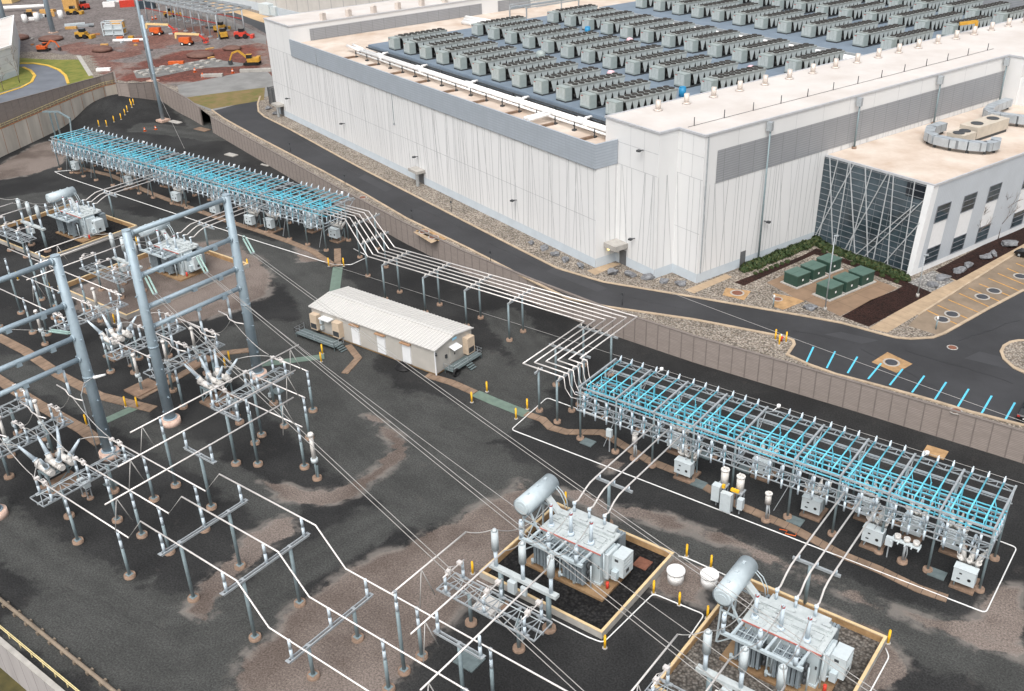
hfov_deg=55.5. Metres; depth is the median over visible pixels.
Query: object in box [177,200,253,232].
transformer tube
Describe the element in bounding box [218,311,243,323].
bent tube
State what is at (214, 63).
footing strip
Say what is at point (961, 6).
chiller
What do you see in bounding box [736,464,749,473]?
drain plate
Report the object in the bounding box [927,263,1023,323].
parking marking
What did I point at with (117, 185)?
transformer tube
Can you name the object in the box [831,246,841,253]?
shrub
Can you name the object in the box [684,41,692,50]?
cabinet doors
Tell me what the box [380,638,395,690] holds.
insulator post
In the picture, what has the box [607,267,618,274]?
boulder
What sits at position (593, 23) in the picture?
chiller
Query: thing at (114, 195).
tube support
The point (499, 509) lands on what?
line conductor
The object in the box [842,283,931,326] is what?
mulch bed
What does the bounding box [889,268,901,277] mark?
shrub
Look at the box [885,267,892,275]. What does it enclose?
shrub
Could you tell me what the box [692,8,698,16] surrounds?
cabinet doors
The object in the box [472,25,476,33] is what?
cabinet doors
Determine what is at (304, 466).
insulator post
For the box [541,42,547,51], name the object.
cabinet doors
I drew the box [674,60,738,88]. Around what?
chiller
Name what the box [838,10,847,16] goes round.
cabinet doors
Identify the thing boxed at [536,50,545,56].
water tank
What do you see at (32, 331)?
insulator post
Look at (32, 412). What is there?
bent tube
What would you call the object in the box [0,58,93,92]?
lawn
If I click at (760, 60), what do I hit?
cabinet doors
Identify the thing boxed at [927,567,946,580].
drain plate
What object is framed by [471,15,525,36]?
chiller
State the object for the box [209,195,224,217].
feeder breaker
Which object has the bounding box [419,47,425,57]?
cabinet doors
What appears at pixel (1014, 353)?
island gravel
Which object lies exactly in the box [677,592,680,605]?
bollard
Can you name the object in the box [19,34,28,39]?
spoil heap
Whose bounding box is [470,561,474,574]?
bollard
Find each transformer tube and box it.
[82,173,155,199]
[88,174,162,201]
[93,176,165,203]
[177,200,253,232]
[183,202,259,234]
[191,204,265,236]
[574,424,654,501]
[589,429,668,508]
[604,434,681,514]
[776,491,844,588]
[796,498,862,597]
[816,503,880,605]
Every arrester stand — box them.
[16,198,51,252]
[108,232,147,291]
[488,528,558,634]
[695,629,787,690]
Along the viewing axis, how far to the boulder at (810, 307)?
137.27 m
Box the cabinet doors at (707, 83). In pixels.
[701,80,710,91]
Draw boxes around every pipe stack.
[3,4,43,9]
[113,38,148,41]
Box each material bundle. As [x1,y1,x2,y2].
[64,22,84,26]
[65,26,77,28]
[76,23,93,26]
[96,67,110,71]
[168,60,183,64]
[201,73,222,77]
[239,68,270,72]
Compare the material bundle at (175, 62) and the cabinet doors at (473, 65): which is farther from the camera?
the material bundle at (175, 62)
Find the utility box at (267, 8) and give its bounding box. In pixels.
[258,2,277,15]
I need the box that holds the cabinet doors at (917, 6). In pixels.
[913,4,922,9]
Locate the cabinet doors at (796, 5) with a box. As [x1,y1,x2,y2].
[793,4,800,8]
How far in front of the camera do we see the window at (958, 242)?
150.60 m
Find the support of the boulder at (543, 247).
on the ground at (762, 289)
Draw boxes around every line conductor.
[154,295,575,690]
[161,297,583,690]
[201,269,772,690]
[205,273,721,690]
[208,272,729,690]
[252,254,867,690]
[256,254,875,690]
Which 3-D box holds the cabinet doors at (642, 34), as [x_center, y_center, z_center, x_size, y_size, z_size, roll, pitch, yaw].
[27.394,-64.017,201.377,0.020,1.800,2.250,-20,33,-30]
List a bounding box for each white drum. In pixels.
[21,14,27,22]
[33,12,39,21]
[57,10,63,18]
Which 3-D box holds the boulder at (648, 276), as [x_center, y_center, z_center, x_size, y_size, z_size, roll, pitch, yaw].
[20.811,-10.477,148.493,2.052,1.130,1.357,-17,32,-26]
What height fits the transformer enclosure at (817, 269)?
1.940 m
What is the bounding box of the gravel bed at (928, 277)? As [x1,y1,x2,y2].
[908,271,953,291]
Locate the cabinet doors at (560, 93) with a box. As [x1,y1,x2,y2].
[556,87,564,99]
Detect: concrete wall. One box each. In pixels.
[0,83,117,156]
[0,637,64,690]
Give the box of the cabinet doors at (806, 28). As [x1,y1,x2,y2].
[801,26,810,35]
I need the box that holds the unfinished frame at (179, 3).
[143,0,251,39]
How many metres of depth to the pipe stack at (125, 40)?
332.53 m
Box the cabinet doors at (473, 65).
[472,63,478,73]
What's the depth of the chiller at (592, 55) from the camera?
187.21 m
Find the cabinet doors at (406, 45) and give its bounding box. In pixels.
[404,43,409,52]
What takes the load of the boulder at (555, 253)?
on the ground at (762, 289)
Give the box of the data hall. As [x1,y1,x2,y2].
[263,0,1023,282]
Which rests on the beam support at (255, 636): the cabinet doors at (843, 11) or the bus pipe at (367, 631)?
the bus pipe at (367, 631)
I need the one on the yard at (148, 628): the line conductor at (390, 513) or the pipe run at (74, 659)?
the pipe run at (74, 659)
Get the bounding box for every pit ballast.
[0,212,128,256]
[488,513,665,628]
[661,588,879,690]
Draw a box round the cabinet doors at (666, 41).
[662,36,669,45]
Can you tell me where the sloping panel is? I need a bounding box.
[472,595,502,617]
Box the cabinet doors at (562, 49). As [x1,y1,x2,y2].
[561,46,567,56]
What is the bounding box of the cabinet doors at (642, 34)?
[640,32,647,41]
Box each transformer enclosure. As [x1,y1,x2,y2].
[780,266,812,288]
[800,260,827,281]
[812,278,845,301]
[816,253,843,274]
[833,272,860,294]
[848,265,876,287]
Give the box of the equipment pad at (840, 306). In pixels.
[767,267,896,315]
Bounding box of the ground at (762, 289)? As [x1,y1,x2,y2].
[20,7,1023,429]
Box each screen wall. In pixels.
[0,71,118,127]
[116,81,203,125]
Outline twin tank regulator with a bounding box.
[711,466,745,513]
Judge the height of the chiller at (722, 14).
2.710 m
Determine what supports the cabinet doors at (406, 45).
in the chiller at (411, 46)
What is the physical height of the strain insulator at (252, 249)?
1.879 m
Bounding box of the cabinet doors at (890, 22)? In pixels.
[888,18,897,24]
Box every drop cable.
[0,438,32,475]
[33,412,72,455]
[70,394,108,436]
[173,346,210,384]
[203,332,239,368]
[231,319,268,354]
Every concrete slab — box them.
[124,378,156,396]
[168,120,182,123]
[179,353,213,369]
[224,152,237,156]
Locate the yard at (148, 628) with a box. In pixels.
[0,94,1023,690]
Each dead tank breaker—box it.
[17,426,80,493]
[87,308,135,361]
[184,349,237,407]
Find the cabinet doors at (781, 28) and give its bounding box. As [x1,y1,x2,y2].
[778,22,786,31]
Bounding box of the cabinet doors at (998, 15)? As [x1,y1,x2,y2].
[992,14,1003,22]
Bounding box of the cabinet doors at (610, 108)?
[606,102,614,113]
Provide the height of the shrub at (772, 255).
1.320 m
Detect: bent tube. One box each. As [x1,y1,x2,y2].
[19,401,45,418]
[56,384,82,400]
[160,337,185,351]
[190,324,215,337]
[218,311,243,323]
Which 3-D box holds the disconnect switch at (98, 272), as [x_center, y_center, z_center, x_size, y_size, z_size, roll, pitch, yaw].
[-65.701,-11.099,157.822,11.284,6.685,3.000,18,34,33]
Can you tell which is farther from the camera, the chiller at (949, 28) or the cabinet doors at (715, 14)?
the cabinet doors at (715, 14)
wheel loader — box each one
[65,5,83,14]
[74,28,95,38]
[79,0,89,9]
[163,8,180,17]
[213,21,230,31]
[217,28,228,38]
[233,28,254,38]
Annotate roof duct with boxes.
[923,121,1001,154]
[982,97,1023,126]
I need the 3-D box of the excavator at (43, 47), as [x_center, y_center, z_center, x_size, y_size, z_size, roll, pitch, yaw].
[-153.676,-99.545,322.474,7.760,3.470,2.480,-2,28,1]
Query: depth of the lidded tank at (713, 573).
93.93 m
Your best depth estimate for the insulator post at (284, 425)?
121.27 m
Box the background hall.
[221,0,577,15]
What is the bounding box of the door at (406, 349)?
[399,341,411,363]
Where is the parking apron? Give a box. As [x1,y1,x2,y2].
[908,254,1023,334]
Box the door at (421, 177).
[419,173,423,183]
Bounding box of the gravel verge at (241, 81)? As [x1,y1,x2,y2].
[178,72,273,110]
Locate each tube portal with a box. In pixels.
[352,213,379,258]
[361,231,388,277]
[381,251,410,298]
[422,263,450,312]
[464,274,491,325]
[506,286,535,341]
[534,367,542,412]
[549,343,590,395]
[554,359,586,423]
[578,324,617,376]
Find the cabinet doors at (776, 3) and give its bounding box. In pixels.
[772,0,779,5]
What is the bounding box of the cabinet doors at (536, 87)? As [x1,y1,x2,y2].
[533,81,540,92]
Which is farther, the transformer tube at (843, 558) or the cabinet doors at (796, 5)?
the cabinet doors at (796, 5)
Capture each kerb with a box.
[0,63,69,94]
[211,96,1023,426]
[999,339,1023,372]
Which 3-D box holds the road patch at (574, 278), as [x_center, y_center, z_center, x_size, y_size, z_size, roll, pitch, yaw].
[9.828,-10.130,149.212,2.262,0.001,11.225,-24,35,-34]
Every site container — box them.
[102,1,115,6]
[119,0,134,7]
[135,0,155,8]
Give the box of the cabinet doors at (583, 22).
[582,20,588,27]
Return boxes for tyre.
[453,368,459,376]
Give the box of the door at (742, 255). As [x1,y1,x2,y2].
[739,250,745,265]
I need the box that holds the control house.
[308,286,474,375]
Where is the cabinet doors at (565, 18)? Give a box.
[564,16,570,24]
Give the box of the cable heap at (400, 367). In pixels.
[395,361,410,371]
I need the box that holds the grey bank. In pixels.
[173,0,265,43]
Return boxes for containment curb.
[0,204,137,260]
[57,250,248,319]
[479,502,673,638]
[654,579,887,690]
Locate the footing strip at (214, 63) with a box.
[133,59,242,77]
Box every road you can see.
[0,64,66,102]
[196,0,265,32]
[215,101,1023,423]
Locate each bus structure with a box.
[49,126,354,251]
[575,355,1016,593]
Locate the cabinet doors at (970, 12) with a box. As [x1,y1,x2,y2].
[965,10,974,17]
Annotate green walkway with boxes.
[106,407,137,422]
[261,354,323,366]
[329,267,342,290]
[472,391,530,416]
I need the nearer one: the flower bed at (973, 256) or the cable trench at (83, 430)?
the cable trench at (83, 430)
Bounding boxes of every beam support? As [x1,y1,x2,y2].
[158,485,247,602]
[182,431,216,510]
[209,391,241,466]
[219,518,310,642]
[285,578,373,681]
[433,612,485,690]
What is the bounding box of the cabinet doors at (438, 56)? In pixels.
[436,52,442,62]
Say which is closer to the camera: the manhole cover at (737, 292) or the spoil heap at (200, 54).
the manhole cover at (737, 292)
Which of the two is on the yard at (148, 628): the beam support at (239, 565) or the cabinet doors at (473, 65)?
the beam support at (239, 565)
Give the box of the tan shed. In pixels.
[1,0,19,3]
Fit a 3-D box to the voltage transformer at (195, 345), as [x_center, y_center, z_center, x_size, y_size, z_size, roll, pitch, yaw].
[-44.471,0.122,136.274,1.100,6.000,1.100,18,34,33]
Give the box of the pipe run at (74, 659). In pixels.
[0,597,120,690]
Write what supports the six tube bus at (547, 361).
on the tube portal at (510, 339)
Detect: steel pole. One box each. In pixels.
[0,0,5,17]
[43,0,57,33]
[135,0,159,81]
[140,15,169,122]
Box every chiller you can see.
[388,28,446,50]
[403,32,462,54]
[419,36,479,59]
[436,40,497,65]
[453,45,516,70]
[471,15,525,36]
[472,50,535,76]
[487,19,542,40]
[491,55,556,82]
[504,23,560,44]
[511,60,577,88]
[522,26,579,49]
[533,66,600,95]
[541,31,598,54]
[547,4,597,22]
[556,72,624,102]
[560,35,619,59]
[564,7,615,26]
[580,79,650,110]
[581,39,640,64]
[582,10,633,30]
[601,14,652,34]
[602,44,663,69]
[605,85,677,114]
[620,17,673,38]
[625,49,686,75]
[636,0,653,8]
[640,21,694,43]
[649,54,711,81]
[653,0,684,11]
[661,25,716,48]
[672,0,718,15]
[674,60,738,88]
[684,29,739,53]
[691,0,739,18]
[700,65,765,92]
[707,34,763,58]
[711,2,759,22]
[732,5,781,25]
[732,38,789,63]
[739,0,750,3]
[751,0,771,7]
[754,9,804,29]
[757,43,816,69]
[772,0,800,10]
[777,12,827,33]
[784,48,844,72]
[793,0,837,13]
[801,16,852,38]
[815,0,861,17]
[826,20,878,42]
[838,1,885,20]
[852,24,905,47]
[862,4,910,23]
[865,0,888,5]
[880,28,933,49]
[887,8,936,27]
[888,0,920,8]
[912,0,956,11]
[914,11,963,31]
[938,0,983,14]
[941,15,991,35]
[964,1,1010,18]
[992,5,1023,23]
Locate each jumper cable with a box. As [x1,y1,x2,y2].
[494,503,550,530]
[525,512,570,543]
[553,521,590,555]
[679,629,707,634]
[708,594,756,630]
[748,605,783,647]
[783,616,810,664]
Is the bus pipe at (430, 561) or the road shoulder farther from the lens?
the road shoulder
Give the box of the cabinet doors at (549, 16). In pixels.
[547,13,552,20]
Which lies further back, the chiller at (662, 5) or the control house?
the chiller at (662, 5)
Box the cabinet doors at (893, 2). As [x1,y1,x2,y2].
[889,0,897,6]
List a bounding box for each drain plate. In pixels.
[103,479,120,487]
[270,388,284,394]
[453,648,485,672]
[579,437,595,446]
[690,478,707,488]
[699,451,709,459]
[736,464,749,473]
[786,515,804,526]
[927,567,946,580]
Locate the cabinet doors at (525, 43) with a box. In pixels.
[523,37,528,46]
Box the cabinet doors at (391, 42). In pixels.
[388,38,393,47]
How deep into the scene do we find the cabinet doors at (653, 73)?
172.26 m
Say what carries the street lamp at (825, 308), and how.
on the ground at (762, 289)
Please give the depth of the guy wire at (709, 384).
125.75 m
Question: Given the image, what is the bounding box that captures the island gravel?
[1003,341,1023,369]
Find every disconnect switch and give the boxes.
[0,216,36,257]
[0,384,32,435]
[0,403,73,479]
[30,437,134,519]
[49,289,128,331]
[79,252,131,299]
[105,312,185,374]
[143,328,224,392]
[210,355,293,425]
[436,559,552,653]
[645,663,721,690]
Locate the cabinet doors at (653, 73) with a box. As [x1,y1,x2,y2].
[649,68,657,78]
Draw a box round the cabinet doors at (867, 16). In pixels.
[863,14,871,20]
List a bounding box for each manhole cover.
[730,290,744,295]
[883,358,899,365]
[934,316,949,322]
[944,311,959,316]
[947,345,957,349]
[974,293,989,299]
[986,288,1001,293]
[1013,273,1023,278]
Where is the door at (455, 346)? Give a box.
[449,342,461,362]
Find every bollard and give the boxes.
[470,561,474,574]
[602,635,607,649]
[651,580,655,593]
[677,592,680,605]
[684,544,688,557]
[705,605,708,618]
[709,555,712,567]
[886,629,891,644]
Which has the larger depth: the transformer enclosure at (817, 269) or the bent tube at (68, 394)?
the transformer enclosure at (817, 269)
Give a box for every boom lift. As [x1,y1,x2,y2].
[145,23,177,35]
[174,32,208,45]
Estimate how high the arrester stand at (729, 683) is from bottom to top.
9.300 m
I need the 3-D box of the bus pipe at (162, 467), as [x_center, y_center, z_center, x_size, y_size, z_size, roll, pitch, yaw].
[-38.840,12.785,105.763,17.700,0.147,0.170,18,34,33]
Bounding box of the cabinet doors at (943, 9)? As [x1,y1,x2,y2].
[938,7,947,14]
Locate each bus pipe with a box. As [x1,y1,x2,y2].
[0,289,64,318]
[7,248,121,295]
[22,275,92,306]
[26,244,123,279]
[32,476,129,538]
[35,233,91,252]
[36,238,107,263]
[72,456,168,513]
[104,397,293,504]
[109,437,205,491]
[117,370,295,466]
[119,343,149,357]
[130,344,298,432]
[140,520,368,690]
[156,333,189,348]
[177,318,219,335]
[181,496,468,690]
[212,386,302,426]
[219,473,567,690]
[243,370,305,397]
[270,355,307,370]
[391,531,466,593]
[410,550,504,634]
[420,569,546,690]
[631,634,678,690]
[705,658,730,690]
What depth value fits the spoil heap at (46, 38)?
338.11 m
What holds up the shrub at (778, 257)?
on the ground at (762, 289)
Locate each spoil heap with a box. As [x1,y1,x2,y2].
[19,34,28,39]
[38,35,62,41]
[91,45,112,52]
[186,51,213,57]
[222,45,241,50]
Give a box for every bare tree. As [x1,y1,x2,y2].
[2,46,21,82]
[979,206,993,231]
[998,192,1021,238]
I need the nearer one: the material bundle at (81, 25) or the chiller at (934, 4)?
the chiller at (934, 4)
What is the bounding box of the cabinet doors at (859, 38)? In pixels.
[853,35,863,44]
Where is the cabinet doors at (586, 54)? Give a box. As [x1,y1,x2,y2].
[581,51,588,61]
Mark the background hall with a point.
(285, 7)
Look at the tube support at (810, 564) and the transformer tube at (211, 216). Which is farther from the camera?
the transformer tube at (211, 216)
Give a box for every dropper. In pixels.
[115,499,132,531]
[129,461,144,489]
[140,427,156,457]
[282,404,296,434]
[286,376,299,397]
[290,350,302,377]
[419,570,434,607]
[423,622,439,662]
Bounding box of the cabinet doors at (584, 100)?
[580,94,588,106]
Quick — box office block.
[814,104,1023,275]
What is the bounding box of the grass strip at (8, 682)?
[0,668,26,690]
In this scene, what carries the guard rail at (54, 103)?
on the concrete wall at (18, 134)
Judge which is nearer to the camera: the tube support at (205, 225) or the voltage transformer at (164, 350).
the voltage transformer at (164, 350)
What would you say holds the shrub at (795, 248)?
on the ground at (762, 289)
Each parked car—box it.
[1014,248,1023,256]
[1016,403,1023,420]
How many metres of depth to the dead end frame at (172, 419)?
120.72 m
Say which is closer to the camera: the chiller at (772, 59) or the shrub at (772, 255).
the shrub at (772, 255)
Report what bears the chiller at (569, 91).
on the data hall
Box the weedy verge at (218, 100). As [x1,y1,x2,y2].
[187,87,264,108]
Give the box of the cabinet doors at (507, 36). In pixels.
[505,33,510,42]
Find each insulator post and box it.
[4,258,24,314]
[22,297,36,334]
[25,246,45,300]
[30,277,51,335]
[37,251,54,306]
[39,262,58,319]
[51,286,64,322]
[62,497,83,545]
[78,276,90,311]
[100,334,114,373]
[104,476,122,523]
[116,529,135,580]
[129,491,147,538]
[130,323,143,360]
[142,456,159,502]
[156,507,175,555]
[157,310,170,346]
[158,416,180,488]
[173,368,187,409]
[193,485,210,533]
[203,353,214,394]
[209,346,215,377]
[245,397,262,467]
[248,402,259,445]
[249,370,266,437]
[276,386,288,428]
[297,425,309,470]
[302,397,313,440]
[305,371,317,412]
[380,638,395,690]
[393,590,410,676]
[414,606,427,661]
[488,647,494,690]
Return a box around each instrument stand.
[76,476,93,500]
[126,350,137,366]
[226,397,240,415]
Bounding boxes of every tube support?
[103,190,116,216]
[197,221,214,254]
[596,474,632,523]
[792,555,840,604]
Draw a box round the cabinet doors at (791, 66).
[785,61,795,70]
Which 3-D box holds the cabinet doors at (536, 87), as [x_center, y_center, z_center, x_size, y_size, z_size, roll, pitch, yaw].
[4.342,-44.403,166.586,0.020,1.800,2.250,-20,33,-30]
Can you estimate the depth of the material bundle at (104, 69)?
292.46 m
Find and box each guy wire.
[332,265,1023,483]
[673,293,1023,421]
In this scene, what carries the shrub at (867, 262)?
on the planting bed at (752, 278)
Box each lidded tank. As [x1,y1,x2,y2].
[666,564,685,585]
[700,567,718,589]
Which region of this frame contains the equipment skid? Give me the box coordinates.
[100,20,126,35]
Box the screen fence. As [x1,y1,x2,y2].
[267,86,275,103]
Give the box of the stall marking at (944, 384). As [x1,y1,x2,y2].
[806,347,1015,418]
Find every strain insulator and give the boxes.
[48,329,70,334]
[144,275,157,294]
[196,255,208,273]
[242,235,254,254]
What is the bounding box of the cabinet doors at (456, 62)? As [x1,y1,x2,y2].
[454,58,459,67]
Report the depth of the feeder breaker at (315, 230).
180.12 m
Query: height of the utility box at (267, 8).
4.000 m
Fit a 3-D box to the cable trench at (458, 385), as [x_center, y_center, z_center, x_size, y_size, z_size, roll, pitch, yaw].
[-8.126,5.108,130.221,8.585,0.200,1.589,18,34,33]
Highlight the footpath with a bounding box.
[77,56,92,75]
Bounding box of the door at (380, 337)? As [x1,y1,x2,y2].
[374,332,386,354]
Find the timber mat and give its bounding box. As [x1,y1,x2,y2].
[194,127,210,131]
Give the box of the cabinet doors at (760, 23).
[755,18,762,27]
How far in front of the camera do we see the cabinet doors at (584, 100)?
157.25 m
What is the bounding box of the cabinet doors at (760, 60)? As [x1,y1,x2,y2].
[758,56,767,66]
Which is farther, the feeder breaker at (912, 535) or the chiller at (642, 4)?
the chiller at (642, 4)
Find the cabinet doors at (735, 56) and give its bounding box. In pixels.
[732,50,741,60]
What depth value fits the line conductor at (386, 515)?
76.71 m
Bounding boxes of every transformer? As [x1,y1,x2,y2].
[0,416,15,458]
[32,399,50,440]
[33,309,48,345]
[44,186,107,242]
[90,287,103,322]
[131,353,144,390]
[137,218,205,281]
[160,340,173,378]
[189,327,200,363]
[307,432,321,481]
[513,473,632,601]
[712,555,853,690]
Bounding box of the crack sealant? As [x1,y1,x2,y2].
[284,129,1019,386]
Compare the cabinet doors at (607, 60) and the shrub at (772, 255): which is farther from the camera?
the cabinet doors at (607, 60)
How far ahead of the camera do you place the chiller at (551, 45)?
196.51 m
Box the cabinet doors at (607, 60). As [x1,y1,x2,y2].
[603,56,610,67]
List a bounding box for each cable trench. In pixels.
[0,334,157,411]
[0,375,99,445]
[80,167,335,266]
[135,348,248,399]
[334,248,340,265]
[341,344,361,373]
[425,373,477,394]
[523,412,947,601]
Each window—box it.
[924,244,940,264]
[934,201,951,223]
[950,233,966,253]
[960,191,977,212]
[975,223,990,242]
[986,182,1002,202]
[1010,210,1023,228]
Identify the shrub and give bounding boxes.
[739,265,749,272]
[741,261,755,271]
[749,259,759,268]
[750,257,763,268]
[761,257,766,265]
[762,254,773,263]
[767,252,777,262]
[771,251,780,260]
[774,248,786,259]
[780,248,790,256]
[786,247,793,255]
[787,244,800,254]
[794,243,804,250]
[798,241,808,250]
[802,239,812,248]
[811,235,822,242]
[815,240,825,248]
[820,242,829,249]
[827,244,837,252]
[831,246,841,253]
[837,248,845,256]
[842,250,852,259]
[847,253,856,260]
[853,254,861,262]
[857,256,869,265]
[863,259,874,266]
[868,261,878,269]
[872,261,883,271]
[878,263,890,273]
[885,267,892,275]
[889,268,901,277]
[893,270,905,279]
[899,274,910,281]
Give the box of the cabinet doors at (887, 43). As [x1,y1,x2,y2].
[881,39,891,48]
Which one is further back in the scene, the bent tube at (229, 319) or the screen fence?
the screen fence
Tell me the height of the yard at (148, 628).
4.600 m
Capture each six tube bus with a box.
[322,212,584,399]
[324,210,595,396]
[329,209,605,392]
[333,207,616,388]
[337,205,626,388]
[341,204,636,385]
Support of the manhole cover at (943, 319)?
on the parking apron
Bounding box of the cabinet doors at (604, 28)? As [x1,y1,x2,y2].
[601,24,607,32]
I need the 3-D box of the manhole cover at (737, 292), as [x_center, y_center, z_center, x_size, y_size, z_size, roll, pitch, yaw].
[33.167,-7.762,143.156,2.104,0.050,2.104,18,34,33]
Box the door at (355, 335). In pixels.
[348,323,360,344]
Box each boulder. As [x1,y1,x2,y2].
[540,244,547,250]
[550,251,559,255]
[561,256,568,262]
[577,262,583,268]
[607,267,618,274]
[624,270,636,276]
[641,273,654,279]
[659,278,668,283]
[674,280,686,285]
[801,304,817,310]
[926,281,939,287]
[936,274,951,280]
[953,266,966,273]
[964,261,973,267]
[979,253,992,259]
[989,250,996,256]
[1001,240,1018,246]
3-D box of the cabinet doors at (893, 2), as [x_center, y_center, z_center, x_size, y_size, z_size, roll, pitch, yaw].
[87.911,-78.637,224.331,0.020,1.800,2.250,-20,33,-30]
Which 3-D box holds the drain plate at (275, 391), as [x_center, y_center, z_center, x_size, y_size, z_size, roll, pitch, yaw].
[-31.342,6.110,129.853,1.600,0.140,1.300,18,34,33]
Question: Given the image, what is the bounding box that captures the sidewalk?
[869,244,1023,332]
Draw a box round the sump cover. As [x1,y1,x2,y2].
[633,556,652,570]
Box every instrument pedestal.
[630,431,638,461]
[761,491,772,523]
[890,533,921,565]
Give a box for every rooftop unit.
[946,128,976,139]
[959,114,1009,139]
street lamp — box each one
[81,374,105,462]
[823,235,838,310]
[916,254,928,296]
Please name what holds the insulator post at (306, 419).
on the yard at (148, 628)
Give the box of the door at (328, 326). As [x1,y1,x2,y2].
[318,315,332,333]
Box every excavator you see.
[36,40,61,51]
[228,50,260,65]
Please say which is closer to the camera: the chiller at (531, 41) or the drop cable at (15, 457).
the drop cable at (15, 457)
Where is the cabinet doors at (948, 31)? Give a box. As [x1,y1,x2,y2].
[942,26,952,34]
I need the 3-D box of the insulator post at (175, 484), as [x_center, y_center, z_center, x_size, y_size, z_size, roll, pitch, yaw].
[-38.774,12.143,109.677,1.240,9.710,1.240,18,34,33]
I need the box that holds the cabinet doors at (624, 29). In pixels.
[620,28,626,36]
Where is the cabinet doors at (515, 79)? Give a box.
[512,74,518,85]
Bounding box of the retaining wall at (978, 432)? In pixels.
[210,116,1023,463]
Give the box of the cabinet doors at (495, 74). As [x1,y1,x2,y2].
[491,69,498,79]
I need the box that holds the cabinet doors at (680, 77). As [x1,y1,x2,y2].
[674,74,683,85]
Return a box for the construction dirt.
[2,0,271,85]
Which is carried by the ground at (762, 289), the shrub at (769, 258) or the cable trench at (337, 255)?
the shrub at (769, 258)
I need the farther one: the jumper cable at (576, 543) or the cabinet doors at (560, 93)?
the cabinet doors at (560, 93)
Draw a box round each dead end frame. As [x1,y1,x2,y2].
[0,253,120,520]
[121,193,267,427]
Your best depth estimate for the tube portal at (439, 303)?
149.01 m
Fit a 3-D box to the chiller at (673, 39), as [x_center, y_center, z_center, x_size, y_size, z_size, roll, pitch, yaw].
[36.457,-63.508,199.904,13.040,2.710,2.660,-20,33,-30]
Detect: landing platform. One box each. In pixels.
[294,324,346,352]
[443,346,481,372]
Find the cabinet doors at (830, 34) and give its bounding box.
[827,30,836,40]
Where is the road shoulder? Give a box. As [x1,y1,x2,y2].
[205,1,267,22]
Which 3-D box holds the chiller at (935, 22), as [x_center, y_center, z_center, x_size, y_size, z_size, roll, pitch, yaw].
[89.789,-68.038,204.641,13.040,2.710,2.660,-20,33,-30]
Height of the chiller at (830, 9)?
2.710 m
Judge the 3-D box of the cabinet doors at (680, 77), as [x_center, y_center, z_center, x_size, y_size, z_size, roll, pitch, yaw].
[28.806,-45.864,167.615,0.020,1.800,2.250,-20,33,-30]
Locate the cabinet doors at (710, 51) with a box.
[707,45,716,55]
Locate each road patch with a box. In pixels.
[359,174,391,191]
[547,268,606,291]
[825,332,877,343]
[965,351,1009,367]
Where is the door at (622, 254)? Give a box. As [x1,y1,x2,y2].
[619,250,625,265]
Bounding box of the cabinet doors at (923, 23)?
[914,21,924,29]
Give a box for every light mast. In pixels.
[757,121,773,257]
[852,97,863,148]
[931,75,943,123]
[999,58,1010,99]
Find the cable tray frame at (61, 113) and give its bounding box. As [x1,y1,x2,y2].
[42,111,72,137]
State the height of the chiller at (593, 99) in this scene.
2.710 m
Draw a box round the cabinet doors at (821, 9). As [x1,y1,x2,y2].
[815,7,823,12]
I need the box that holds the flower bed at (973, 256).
[936,228,1023,279]
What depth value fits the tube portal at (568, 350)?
125.87 m
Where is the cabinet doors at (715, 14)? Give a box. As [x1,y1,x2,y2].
[712,11,718,19]
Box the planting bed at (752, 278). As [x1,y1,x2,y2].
[735,248,908,285]
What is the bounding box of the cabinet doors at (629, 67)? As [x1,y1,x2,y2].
[625,62,633,72]
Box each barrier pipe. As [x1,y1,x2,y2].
[55,170,364,264]
[477,580,703,641]
[512,398,1015,611]
[678,555,725,574]
[870,648,888,690]
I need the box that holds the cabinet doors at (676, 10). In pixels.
[672,5,678,12]
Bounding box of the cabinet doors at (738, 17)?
[733,15,740,23]
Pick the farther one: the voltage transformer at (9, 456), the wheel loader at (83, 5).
the wheel loader at (83, 5)
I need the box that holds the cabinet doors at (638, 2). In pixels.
[636,0,641,6]
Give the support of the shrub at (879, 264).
on the planting bed at (752, 278)
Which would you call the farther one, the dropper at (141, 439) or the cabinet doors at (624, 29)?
the cabinet doors at (624, 29)
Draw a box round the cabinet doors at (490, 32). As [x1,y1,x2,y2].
[488,29,493,37]
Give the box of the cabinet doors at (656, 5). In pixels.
[654,1,659,9]
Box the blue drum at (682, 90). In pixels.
[679,86,685,96]
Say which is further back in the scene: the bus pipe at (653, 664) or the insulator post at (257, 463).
the insulator post at (257, 463)
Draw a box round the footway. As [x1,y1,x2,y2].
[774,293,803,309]
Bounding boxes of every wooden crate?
[62,0,79,10]
[110,20,127,33]
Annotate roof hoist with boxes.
[959,20,978,25]
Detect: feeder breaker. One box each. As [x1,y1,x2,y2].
[70,153,87,173]
[103,151,118,171]
[118,157,132,175]
[122,170,141,189]
[160,169,177,187]
[170,185,189,205]
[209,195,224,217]
[210,183,225,198]
[244,207,263,228]
[263,207,282,233]
[303,208,321,233]
[328,219,346,243]
[666,416,694,455]
[673,440,702,483]
[750,437,780,482]
[799,476,832,522]
[853,480,887,522]
[859,506,892,551]
[900,495,932,542]
[938,507,973,558]
[948,540,987,595]
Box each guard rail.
[0,79,117,126]
[0,625,79,690]
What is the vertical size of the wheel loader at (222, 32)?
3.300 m
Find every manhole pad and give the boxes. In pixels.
[416,229,445,240]
[723,288,750,299]
[872,352,911,372]
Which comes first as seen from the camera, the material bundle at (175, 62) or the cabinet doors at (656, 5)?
the cabinet doors at (656, 5)

